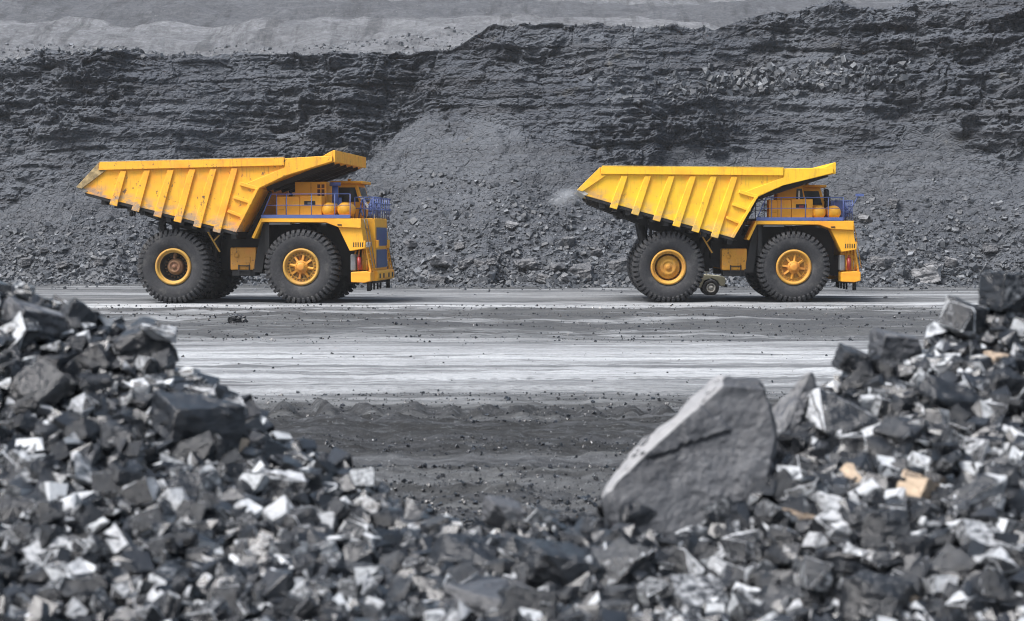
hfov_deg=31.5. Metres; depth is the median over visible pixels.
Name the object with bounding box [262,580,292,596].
coal chunk
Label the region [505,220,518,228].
boulder
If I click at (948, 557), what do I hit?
coal chunk
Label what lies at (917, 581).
coal chunk
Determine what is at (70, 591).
coal chunk
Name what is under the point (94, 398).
coal chunk
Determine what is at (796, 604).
coal chunk
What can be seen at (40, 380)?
coal chunk
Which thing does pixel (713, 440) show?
rock slab
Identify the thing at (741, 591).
coal chunk
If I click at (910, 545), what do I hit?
coal chunk
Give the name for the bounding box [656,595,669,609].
coal chunk
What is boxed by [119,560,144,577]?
coal chunk
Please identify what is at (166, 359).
coal chunk
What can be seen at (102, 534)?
coal chunk
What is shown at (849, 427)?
coal chunk
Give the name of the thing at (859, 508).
coal chunk
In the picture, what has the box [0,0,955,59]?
hill
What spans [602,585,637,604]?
coal chunk
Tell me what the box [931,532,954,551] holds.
coal chunk
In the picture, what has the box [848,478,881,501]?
coal chunk
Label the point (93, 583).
coal chunk
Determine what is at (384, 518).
coal chunk
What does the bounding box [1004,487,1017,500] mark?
coal chunk
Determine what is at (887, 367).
coal chunk
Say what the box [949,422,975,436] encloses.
coal chunk
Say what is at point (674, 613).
coal chunk
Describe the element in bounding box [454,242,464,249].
boulder
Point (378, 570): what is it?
coal chunk
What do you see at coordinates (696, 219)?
mining dump truck
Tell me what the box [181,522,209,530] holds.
coal chunk
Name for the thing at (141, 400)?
coal chunk
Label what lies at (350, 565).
coal chunk
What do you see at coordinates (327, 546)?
coal chunk
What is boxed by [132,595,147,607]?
coal chunk
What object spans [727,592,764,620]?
coal chunk
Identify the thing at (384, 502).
coal chunk
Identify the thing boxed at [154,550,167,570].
coal chunk
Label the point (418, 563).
coal chunk
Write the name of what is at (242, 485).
coal chunk
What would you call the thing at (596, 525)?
coal chunk
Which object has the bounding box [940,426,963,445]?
coal chunk
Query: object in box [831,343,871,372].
coal chunk
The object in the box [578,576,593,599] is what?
coal chunk
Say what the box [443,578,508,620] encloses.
coal chunk
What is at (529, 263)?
boulder
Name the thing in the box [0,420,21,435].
coal chunk
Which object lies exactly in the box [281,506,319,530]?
coal chunk
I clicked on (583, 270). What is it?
boulder
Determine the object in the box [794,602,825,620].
coal chunk
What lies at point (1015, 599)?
coal chunk
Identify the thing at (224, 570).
coal chunk
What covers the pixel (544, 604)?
coal chunk
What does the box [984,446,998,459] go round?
coal chunk
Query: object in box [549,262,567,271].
boulder
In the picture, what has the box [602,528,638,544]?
coal chunk
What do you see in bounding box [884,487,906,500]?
coal chunk
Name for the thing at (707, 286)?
off road vehicle
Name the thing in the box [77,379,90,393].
coal chunk
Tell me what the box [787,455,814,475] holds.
coal chunk
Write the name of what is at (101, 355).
coal chunk
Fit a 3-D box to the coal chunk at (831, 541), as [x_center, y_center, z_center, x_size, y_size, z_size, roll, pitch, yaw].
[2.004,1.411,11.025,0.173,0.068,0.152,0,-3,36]
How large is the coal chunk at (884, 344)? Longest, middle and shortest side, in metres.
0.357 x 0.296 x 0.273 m
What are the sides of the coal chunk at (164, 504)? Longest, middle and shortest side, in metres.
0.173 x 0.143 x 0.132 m
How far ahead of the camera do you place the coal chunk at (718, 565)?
11.12 m
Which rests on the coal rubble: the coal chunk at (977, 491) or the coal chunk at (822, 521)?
the coal chunk at (822, 521)
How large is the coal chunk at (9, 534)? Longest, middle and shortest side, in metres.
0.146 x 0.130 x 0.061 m
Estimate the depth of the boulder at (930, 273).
112.53 m
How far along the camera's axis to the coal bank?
12.45 m
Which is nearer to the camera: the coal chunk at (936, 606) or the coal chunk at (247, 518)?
the coal chunk at (936, 606)
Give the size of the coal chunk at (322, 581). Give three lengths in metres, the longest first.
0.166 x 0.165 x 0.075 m
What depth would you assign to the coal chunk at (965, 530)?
10.89 m
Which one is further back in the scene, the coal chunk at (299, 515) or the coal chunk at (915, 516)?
the coal chunk at (299, 515)
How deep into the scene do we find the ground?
46.49 m
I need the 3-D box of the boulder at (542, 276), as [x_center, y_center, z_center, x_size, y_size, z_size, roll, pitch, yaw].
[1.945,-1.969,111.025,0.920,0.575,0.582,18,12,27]
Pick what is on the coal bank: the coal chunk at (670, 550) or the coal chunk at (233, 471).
the coal chunk at (233, 471)
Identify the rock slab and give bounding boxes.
[601,375,776,536]
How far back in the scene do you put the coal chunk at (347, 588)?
10.46 m
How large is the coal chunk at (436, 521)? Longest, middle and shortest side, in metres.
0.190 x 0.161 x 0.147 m
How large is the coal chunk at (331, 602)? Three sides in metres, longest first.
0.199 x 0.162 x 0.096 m
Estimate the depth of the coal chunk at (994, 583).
10.29 m
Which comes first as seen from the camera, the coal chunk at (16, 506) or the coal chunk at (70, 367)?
the coal chunk at (16, 506)
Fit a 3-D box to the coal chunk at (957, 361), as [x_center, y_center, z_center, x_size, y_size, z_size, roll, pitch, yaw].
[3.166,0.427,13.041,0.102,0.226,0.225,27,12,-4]
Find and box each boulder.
[20,257,31,266]
[39,246,48,251]
[55,261,68,268]
[94,258,106,264]
[405,239,416,246]
[427,274,446,283]
[429,255,454,266]
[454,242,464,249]
[457,257,473,268]
[474,259,485,266]
[486,258,496,264]
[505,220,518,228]
[515,258,537,269]
[536,273,550,282]
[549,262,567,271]
[560,275,571,281]
[561,236,574,245]
[570,262,593,280]
[590,247,602,256]
[608,257,626,273]
[858,214,870,219]
[870,256,880,263]
[877,256,895,267]
[886,198,899,207]
[905,250,916,254]
[911,263,943,283]
[923,261,937,266]
[945,256,957,268]
[982,243,997,253]
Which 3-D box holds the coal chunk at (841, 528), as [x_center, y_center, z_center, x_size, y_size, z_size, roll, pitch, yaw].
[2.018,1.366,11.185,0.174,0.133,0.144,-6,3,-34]
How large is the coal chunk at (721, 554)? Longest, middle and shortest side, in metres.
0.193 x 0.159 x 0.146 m
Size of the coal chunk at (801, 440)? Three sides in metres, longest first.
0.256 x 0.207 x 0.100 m
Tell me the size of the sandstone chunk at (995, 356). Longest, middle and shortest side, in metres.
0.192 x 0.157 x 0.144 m
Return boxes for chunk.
[0,358,22,376]
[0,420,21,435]
[0,449,30,470]
[0,489,47,522]
[0,526,21,545]
[0,565,22,580]
[2,297,67,337]
[4,467,37,487]
[4,542,22,557]
[5,293,24,300]
[6,355,69,407]
[8,394,37,415]
[8,414,35,435]
[9,311,41,351]
[11,520,30,543]
[14,593,31,609]
[15,569,46,586]
[22,454,58,472]
[22,540,46,561]
[28,457,56,481]
[28,500,65,524]
[34,423,58,441]
[34,551,59,565]
[37,575,67,603]
[39,341,65,355]
[39,525,60,549]
[42,354,69,370]
[42,562,81,579]
[47,441,70,462]
[47,535,79,550]
[59,298,98,323]
[61,358,80,377]
[62,581,88,600]
[64,415,101,443]
[64,507,72,517]
[64,594,90,606]
[64,597,87,617]
[65,316,80,327]
[65,335,87,351]
[66,451,97,485]
[67,557,92,577]
[69,392,94,416]
[70,539,87,556]
[70,576,112,590]
[75,343,114,372]
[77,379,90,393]
[80,357,98,374]
[85,534,113,556]
[86,517,111,535]
[87,392,99,407]
[89,586,117,616]
[91,471,123,498]
[91,498,103,506]
[93,439,102,455]
[97,507,127,518]
[99,423,137,440]
[100,524,132,561]
[100,532,119,538]
[106,462,144,484]
[107,357,130,371]
[107,453,129,463]
[111,576,141,599]
[112,317,177,358]
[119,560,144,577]
[122,477,159,506]
[123,439,152,465]
[127,506,164,539]
[130,392,151,408]
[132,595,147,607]
[134,355,157,374]
[135,605,166,620]
[139,324,177,342]
[142,537,169,565]
[147,585,164,606]
[148,389,245,450]
[151,349,176,369]
[153,534,177,553]
[154,498,172,512]
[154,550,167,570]
[157,487,188,510]
[160,470,200,496]
[160,588,182,619]
[169,430,215,460]
[170,527,198,546]
[170,575,189,596]
[175,499,207,519]
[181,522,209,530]
[184,384,224,398]
[186,598,230,620]
[197,492,219,508]
[206,587,238,608]
[212,434,229,460]
[215,558,242,577]
[216,462,243,479]
[218,449,242,462]
[218,575,241,598]
[226,510,258,529]
[230,599,248,617]
[232,396,247,413]
[233,545,253,560]
[235,479,256,496]
[239,438,249,452]
[239,472,268,493]
[242,423,248,438]
[245,456,268,469]
[251,583,264,605]
[260,470,310,499]
[261,495,294,526]
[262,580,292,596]
[280,531,295,539]
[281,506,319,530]
[289,469,313,480]
[289,584,311,597]
[290,594,317,619]
[292,553,316,576]
[307,541,338,552]
[308,573,337,591]
[316,599,352,620]
[317,511,339,533]
[317,552,345,575]
[328,496,354,519]
[337,520,364,539]
[337,579,362,598]
[344,560,376,578]
[347,539,369,549]
[348,513,378,534]
[349,468,375,491]
[351,570,375,590]
[354,565,385,577]
[358,603,379,618]
[365,596,383,609]
[369,508,393,528]
[379,497,392,506]
[379,550,405,575]
[388,574,413,601]
[398,602,437,620]
[400,528,423,546]
[402,556,431,571]
[420,609,445,620]
[421,515,450,532]
[427,533,496,568]
[430,574,456,590]
[440,599,470,620]
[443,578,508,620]
[446,562,480,583]
[482,495,525,528]
[485,558,514,575]
[497,584,556,618]
[498,545,517,560]
[501,520,528,534]
[511,561,528,584]
[518,538,606,588]
[520,503,567,524]
[539,601,557,612]
[549,612,584,620]
[556,586,578,602]
[557,517,573,524]
[559,527,587,545]
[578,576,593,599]
[579,517,604,533]
[584,556,595,579]
[595,538,655,584]
[596,599,634,618]
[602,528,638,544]
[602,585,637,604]
[603,501,657,526]
[633,544,656,562]
[636,577,674,607]
[652,558,675,568]
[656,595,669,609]
[662,545,677,555]
[665,574,728,610]
[667,548,703,575]
[667,612,693,620]
[672,612,699,620]
[693,540,716,554]
[699,544,720,563]
[702,566,718,577]
[706,556,733,575]
[713,523,730,543]
[713,545,741,564]
[721,530,763,563]
[725,576,742,591]
[726,585,754,601]
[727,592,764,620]
[731,564,752,586]
[750,517,766,536]
[751,569,766,588]
[753,502,778,528]
[756,547,768,557]
[756,585,801,600]
[758,499,797,527]
[763,606,782,615]
[764,544,790,566]
[765,468,797,503]
[767,525,798,546]
[772,371,822,435]
[773,510,792,528]
[777,433,792,443]
[782,508,815,519]
[784,477,820,496]
[785,599,802,615]
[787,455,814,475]
[788,431,811,455]
[788,549,824,571]
[790,419,826,439]
[790,590,820,607]
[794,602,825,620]
[799,557,837,600]
[801,532,829,553]
[805,388,879,435]
[808,509,842,544]
[811,490,843,512]
[826,521,850,538]
[826,537,859,545]
[827,421,860,435]
[830,481,848,498]
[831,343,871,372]
[831,588,840,599]
[833,559,870,574]
[834,538,853,549]
[836,432,864,451]
[837,570,914,620]
[838,451,859,457]
[839,370,863,395]
[839,463,864,481]
[843,502,872,530]
[848,361,875,382]
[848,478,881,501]
[858,394,880,409]
[858,508,909,553]
[859,387,889,396]
[859,488,885,506]
[859,549,871,555]
[861,556,881,569]
[863,422,880,435]
[865,436,894,457]
[867,328,921,360]
[870,396,891,418]
[872,416,916,446]
[875,357,903,377]
[877,503,906,509]
[879,402,914,418]
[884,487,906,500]
[887,473,905,488]
[890,602,902,616]
[893,534,931,557]
[893,565,914,574]
[895,573,924,598]
[897,469,939,499]
[908,506,931,521]
[910,563,926,593]
[910,595,919,602]
[916,374,988,415]
[923,575,958,597]
[923,611,949,620]
[927,598,948,618]
[928,433,942,449]
[928,543,979,585]
[929,486,952,509]
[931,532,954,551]
[934,450,960,475]
[935,358,950,366]
[938,295,989,338]
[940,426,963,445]
[941,581,961,599]
[942,473,1007,513]
[943,354,967,372]
[945,590,985,620]
[949,404,971,422]
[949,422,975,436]
[951,519,1007,547]
[960,509,979,518]
[961,436,990,462]
[964,440,975,444]
[972,547,1018,573]
[978,270,1023,311]
[978,567,1009,602]
[980,493,1006,510]
[984,351,1008,363]
[984,400,1007,415]
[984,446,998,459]
[985,366,1023,394]
[986,473,1007,485]
[990,318,999,343]
[995,395,1023,410]
[1000,446,1020,461]
[1000,543,1023,566]
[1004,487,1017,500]
[1007,591,1023,604]
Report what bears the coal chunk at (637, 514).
on the coal rubble
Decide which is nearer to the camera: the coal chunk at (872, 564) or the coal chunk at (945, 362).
the coal chunk at (872, 564)
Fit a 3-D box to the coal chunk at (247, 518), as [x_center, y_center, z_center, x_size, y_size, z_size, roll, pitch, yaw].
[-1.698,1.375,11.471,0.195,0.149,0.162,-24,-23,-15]
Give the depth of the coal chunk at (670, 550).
11.40 m
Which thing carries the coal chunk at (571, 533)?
on the coal rubble
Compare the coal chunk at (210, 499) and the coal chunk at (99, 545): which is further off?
the coal chunk at (210, 499)
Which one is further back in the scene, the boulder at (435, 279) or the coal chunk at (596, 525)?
the boulder at (435, 279)
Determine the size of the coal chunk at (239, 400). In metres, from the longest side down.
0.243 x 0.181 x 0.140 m
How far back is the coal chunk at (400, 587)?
10.64 m
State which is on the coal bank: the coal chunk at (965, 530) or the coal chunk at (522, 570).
the coal chunk at (522, 570)
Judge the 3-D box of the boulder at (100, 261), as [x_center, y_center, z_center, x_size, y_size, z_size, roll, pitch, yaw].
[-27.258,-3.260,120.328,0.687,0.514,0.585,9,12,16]
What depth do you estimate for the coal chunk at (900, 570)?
10.62 m
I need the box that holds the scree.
[0,0,1023,297]
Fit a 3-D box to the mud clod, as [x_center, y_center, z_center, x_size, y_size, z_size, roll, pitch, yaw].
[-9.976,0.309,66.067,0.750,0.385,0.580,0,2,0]
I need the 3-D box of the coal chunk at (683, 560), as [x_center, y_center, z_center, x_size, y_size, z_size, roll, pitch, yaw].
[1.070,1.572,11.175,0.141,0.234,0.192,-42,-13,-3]
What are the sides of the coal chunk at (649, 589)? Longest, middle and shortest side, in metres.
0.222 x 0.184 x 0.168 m
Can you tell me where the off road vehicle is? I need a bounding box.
[698,269,727,294]
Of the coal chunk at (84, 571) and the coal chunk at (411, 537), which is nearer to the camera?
the coal chunk at (84, 571)
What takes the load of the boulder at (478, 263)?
on the cliff
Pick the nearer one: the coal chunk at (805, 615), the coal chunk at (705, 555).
the coal chunk at (805, 615)
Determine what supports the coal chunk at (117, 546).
on the coal rubble
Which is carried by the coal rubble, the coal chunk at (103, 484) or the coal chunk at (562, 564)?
the coal chunk at (562, 564)
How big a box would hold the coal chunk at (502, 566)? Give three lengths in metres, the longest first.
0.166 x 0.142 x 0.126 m
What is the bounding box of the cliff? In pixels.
[0,0,1023,286]
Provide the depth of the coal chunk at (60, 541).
10.78 m
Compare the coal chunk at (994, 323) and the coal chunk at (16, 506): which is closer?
the coal chunk at (16, 506)
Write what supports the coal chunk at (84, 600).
on the coal rubble
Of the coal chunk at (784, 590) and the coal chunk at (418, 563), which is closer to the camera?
the coal chunk at (784, 590)
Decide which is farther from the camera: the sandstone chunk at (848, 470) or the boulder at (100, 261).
the boulder at (100, 261)
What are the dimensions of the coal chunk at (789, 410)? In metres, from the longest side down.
0.646 x 0.284 x 0.262 m
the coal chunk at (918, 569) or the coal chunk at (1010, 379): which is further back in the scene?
the coal chunk at (1010, 379)
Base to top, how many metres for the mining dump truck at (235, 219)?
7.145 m
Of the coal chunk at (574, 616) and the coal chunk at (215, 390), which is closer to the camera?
the coal chunk at (574, 616)
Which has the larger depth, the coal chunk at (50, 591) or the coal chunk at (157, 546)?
the coal chunk at (157, 546)
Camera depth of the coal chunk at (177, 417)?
12.46 m
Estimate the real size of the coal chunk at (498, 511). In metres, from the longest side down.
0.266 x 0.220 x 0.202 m
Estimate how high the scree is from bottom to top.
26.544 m
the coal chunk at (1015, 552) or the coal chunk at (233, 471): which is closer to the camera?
the coal chunk at (1015, 552)
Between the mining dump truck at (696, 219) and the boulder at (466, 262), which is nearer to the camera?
the mining dump truck at (696, 219)
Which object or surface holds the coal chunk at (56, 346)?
on the coal rubble
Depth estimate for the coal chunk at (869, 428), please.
12.37 m
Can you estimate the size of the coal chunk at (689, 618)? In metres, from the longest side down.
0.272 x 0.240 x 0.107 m
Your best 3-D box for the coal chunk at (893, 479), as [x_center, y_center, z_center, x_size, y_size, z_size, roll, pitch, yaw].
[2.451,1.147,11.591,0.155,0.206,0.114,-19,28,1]
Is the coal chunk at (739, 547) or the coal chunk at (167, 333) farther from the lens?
the coal chunk at (167, 333)
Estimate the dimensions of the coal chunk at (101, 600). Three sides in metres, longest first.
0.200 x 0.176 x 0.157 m
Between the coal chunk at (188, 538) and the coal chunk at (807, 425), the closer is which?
the coal chunk at (188, 538)
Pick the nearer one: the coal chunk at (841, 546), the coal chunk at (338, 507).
the coal chunk at (841, 546)
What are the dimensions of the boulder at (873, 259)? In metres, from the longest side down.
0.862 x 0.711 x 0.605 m
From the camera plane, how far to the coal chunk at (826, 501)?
11.28 m
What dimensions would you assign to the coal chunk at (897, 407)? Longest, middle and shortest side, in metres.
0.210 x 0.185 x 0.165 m
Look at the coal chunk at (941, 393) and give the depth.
12.51 m
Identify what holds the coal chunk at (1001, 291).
on the coal rubble
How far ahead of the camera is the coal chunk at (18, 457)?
11.71 m
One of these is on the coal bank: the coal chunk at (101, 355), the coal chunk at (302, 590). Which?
the coal chunk at (302, 590)
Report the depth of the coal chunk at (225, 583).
10.40 m
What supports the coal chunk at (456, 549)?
on the coal bank
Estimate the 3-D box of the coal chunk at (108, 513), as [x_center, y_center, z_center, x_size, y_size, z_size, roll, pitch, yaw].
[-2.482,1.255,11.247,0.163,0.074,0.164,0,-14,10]
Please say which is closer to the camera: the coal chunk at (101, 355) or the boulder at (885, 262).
the coal chunk at (101, 355)
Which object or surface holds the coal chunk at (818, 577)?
on the coal rubble
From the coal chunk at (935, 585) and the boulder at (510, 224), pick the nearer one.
the coal chunk at (935, 585)
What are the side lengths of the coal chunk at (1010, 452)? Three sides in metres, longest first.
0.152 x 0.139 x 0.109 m
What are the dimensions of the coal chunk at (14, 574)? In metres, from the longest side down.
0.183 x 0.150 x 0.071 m
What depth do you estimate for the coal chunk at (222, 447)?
12.41 m
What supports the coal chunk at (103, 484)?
on the coal bank
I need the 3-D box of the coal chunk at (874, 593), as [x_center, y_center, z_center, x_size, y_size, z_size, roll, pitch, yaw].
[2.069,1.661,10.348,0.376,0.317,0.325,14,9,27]
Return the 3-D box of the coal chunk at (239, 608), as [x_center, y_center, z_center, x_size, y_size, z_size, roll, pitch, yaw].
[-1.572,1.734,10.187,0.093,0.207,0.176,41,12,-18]
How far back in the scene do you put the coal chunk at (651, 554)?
11.14 m
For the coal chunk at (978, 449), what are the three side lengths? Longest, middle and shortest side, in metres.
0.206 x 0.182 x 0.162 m
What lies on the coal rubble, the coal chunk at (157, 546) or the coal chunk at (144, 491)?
the coal chunk at (144, 491)
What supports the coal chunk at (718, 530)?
on the coal rubble
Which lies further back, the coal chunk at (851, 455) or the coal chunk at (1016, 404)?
the coal chunk at (1016, 404)
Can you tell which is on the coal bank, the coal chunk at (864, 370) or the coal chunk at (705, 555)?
the coal chunk at (864, 370)
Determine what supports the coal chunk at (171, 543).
on the coal rubble
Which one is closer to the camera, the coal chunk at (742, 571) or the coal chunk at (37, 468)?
the coal chunk at (742, 571)
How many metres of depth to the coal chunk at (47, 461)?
11.71 m
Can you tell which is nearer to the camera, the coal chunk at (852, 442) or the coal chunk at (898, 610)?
the coal chunk at (898, 610)
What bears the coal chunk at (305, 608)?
on the coal bank
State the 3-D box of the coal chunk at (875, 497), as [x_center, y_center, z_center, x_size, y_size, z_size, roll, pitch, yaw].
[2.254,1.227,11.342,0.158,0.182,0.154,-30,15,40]
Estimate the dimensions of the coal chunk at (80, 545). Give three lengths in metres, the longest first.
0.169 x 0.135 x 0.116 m
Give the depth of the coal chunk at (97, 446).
12.04 m
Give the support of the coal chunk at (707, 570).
on the coal rubble
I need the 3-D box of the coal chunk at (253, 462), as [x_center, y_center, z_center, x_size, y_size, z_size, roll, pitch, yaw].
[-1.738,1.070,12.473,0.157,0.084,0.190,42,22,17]
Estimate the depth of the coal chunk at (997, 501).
11.17 m
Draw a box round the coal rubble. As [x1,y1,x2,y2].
[0,281,1023,620]
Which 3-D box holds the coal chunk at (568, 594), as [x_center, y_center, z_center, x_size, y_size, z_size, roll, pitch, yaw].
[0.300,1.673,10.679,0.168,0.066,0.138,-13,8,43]
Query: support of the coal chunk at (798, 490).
on the coal rubble
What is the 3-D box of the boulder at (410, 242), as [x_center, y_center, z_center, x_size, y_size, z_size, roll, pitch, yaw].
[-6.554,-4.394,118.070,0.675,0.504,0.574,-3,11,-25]
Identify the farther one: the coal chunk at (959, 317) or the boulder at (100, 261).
the boulder at (100, 261)
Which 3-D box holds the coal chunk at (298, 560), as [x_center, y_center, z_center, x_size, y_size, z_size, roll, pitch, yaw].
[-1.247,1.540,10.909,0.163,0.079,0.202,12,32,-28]
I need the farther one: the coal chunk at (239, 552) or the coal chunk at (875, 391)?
the coal chunk at (875, 391)
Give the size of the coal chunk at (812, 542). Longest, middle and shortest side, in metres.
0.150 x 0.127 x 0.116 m
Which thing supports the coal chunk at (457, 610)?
on the coal bank
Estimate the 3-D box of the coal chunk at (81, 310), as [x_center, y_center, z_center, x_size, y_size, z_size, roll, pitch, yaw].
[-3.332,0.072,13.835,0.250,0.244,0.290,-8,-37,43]
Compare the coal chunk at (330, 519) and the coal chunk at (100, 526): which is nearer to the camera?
the coal chunk at (100, 526)
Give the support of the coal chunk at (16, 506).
on the coal rubble
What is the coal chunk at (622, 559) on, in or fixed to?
on the coal rubble
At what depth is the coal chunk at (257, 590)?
10.38 m
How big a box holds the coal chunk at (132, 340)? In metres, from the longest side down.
0.440 x 0.380 x 0.371 m
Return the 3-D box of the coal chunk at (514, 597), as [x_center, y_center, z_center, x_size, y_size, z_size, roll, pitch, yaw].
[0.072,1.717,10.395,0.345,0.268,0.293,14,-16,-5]
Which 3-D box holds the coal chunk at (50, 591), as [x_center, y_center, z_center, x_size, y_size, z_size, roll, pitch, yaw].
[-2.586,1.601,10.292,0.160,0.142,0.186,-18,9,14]
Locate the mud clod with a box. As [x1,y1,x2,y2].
[227,314,247,323]
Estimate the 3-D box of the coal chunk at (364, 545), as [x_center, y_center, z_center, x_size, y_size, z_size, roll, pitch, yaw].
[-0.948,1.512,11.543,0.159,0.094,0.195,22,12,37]
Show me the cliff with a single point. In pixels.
(66, 120)
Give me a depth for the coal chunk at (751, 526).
11.38 m
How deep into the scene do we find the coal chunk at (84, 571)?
10.52 m
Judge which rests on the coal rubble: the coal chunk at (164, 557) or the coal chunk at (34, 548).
the coal chunk at (34, 548)
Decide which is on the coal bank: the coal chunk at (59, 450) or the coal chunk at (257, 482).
the coal chunk at (59, 450)
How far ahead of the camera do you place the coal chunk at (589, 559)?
10.91 m
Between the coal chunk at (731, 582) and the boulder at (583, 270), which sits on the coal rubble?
the coal chunk at (731, 582)
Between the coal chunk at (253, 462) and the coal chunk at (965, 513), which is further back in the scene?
the coal chunk at (253, 462)
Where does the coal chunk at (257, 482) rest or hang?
on the coal rubble
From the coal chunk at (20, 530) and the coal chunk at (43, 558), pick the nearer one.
the coal chunk at (43, 558)
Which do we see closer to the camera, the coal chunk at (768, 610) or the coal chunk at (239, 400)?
the coal chunk at (768, 610)
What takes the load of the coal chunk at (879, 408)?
on the coal rubble
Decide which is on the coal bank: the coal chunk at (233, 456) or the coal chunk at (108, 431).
the coal chunk at (233, 456)
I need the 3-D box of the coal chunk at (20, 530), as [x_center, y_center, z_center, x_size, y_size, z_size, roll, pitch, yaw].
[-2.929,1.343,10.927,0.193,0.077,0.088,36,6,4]
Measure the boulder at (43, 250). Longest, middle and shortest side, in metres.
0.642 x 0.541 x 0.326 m
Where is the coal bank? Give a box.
[0,336,1023,620]
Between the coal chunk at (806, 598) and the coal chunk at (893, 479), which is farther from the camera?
the coal chunk at (893, 479)
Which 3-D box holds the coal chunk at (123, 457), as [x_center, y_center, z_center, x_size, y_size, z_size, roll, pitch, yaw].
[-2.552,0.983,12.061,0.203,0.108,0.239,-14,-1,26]
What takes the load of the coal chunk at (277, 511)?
on the coal bank
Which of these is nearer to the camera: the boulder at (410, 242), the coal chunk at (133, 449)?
the coal chunk at (133, 449)
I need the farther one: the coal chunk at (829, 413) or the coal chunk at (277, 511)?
the coal chunk at (829, 413)
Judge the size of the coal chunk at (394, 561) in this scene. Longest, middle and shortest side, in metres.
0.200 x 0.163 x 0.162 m
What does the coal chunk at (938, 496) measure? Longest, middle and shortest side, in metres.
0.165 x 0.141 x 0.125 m
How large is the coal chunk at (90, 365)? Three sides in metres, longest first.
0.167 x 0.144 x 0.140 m
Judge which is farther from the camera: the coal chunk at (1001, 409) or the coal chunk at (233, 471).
the coal chunk at (1001, 409)
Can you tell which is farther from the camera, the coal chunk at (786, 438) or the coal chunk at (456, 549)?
the coal chunk at (786, 438)
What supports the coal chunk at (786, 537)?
on the coal rubble
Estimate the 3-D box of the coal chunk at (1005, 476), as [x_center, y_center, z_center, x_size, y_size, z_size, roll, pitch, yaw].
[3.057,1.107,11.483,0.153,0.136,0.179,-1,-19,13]
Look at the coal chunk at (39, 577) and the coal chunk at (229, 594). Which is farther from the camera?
the coal chunk at (39, 577)
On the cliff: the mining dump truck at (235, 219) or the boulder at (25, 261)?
the boulder at (25, 261)
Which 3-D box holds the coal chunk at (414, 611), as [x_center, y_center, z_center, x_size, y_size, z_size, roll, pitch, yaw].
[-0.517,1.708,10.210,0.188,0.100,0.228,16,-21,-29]
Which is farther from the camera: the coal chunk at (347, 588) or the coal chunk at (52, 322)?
the coal chunk at (52, 322)
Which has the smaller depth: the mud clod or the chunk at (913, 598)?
the chunk at (913, 598)
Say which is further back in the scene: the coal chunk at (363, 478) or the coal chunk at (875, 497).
the coal chunk at (363, 478)
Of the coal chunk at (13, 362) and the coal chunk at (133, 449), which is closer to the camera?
the coal chunk at (133, 449)
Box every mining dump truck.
[77,150,394,303]
[575,163,872,302]
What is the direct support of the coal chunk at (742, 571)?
on the coal rubble
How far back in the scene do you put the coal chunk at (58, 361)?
13.01 m
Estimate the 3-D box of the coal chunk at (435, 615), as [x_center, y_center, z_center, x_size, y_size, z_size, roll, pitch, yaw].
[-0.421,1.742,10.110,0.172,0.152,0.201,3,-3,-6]
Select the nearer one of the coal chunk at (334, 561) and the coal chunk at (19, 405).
the coal chunk at (334, 561)
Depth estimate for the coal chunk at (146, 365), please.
13.27 m
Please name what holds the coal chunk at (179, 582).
on the coal rubble
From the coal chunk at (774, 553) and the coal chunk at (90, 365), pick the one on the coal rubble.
the coal chunk at (774, 553)
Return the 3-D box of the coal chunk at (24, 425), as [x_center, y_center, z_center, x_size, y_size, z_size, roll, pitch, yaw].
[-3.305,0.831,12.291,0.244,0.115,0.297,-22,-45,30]
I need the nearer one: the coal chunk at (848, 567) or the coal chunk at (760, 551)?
the coal chunk at (848, 567)
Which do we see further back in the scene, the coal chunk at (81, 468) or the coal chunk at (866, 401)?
the coal chunk at (866, 401)
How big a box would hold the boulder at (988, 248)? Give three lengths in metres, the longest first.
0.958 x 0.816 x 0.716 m
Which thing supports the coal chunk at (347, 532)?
on the coal rubble
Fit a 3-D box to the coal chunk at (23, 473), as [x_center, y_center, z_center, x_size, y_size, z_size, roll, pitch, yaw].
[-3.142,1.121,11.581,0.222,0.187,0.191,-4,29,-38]
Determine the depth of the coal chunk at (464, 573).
10.85 m
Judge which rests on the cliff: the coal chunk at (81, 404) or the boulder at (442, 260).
the boulder at (442, 260)
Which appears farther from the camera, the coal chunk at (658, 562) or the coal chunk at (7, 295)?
the coal chunk at (7, 295)
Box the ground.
[4,282,986,526]
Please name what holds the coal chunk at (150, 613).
on the coal rubble
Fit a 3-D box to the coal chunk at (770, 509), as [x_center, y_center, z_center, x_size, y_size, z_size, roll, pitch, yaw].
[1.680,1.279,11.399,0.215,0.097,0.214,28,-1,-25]
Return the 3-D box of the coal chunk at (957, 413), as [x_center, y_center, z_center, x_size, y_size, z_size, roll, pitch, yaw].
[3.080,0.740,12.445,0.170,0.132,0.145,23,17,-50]
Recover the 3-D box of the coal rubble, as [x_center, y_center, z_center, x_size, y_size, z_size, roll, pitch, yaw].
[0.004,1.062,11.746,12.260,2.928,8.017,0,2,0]
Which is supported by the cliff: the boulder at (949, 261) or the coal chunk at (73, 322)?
the boulder at (949, 261)
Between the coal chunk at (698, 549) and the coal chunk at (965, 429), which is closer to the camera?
the coal chunk at (698, 549)
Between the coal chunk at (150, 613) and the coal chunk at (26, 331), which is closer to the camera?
the coal chunk at (150, 613)
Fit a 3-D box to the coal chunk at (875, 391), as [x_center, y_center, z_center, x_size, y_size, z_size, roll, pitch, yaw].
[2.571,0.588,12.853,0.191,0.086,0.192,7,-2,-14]
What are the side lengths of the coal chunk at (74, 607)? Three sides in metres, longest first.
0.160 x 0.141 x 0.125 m
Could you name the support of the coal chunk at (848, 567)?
on the coal rubble
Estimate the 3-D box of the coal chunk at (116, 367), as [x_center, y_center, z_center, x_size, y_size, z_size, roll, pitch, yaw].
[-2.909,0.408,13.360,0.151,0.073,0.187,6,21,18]

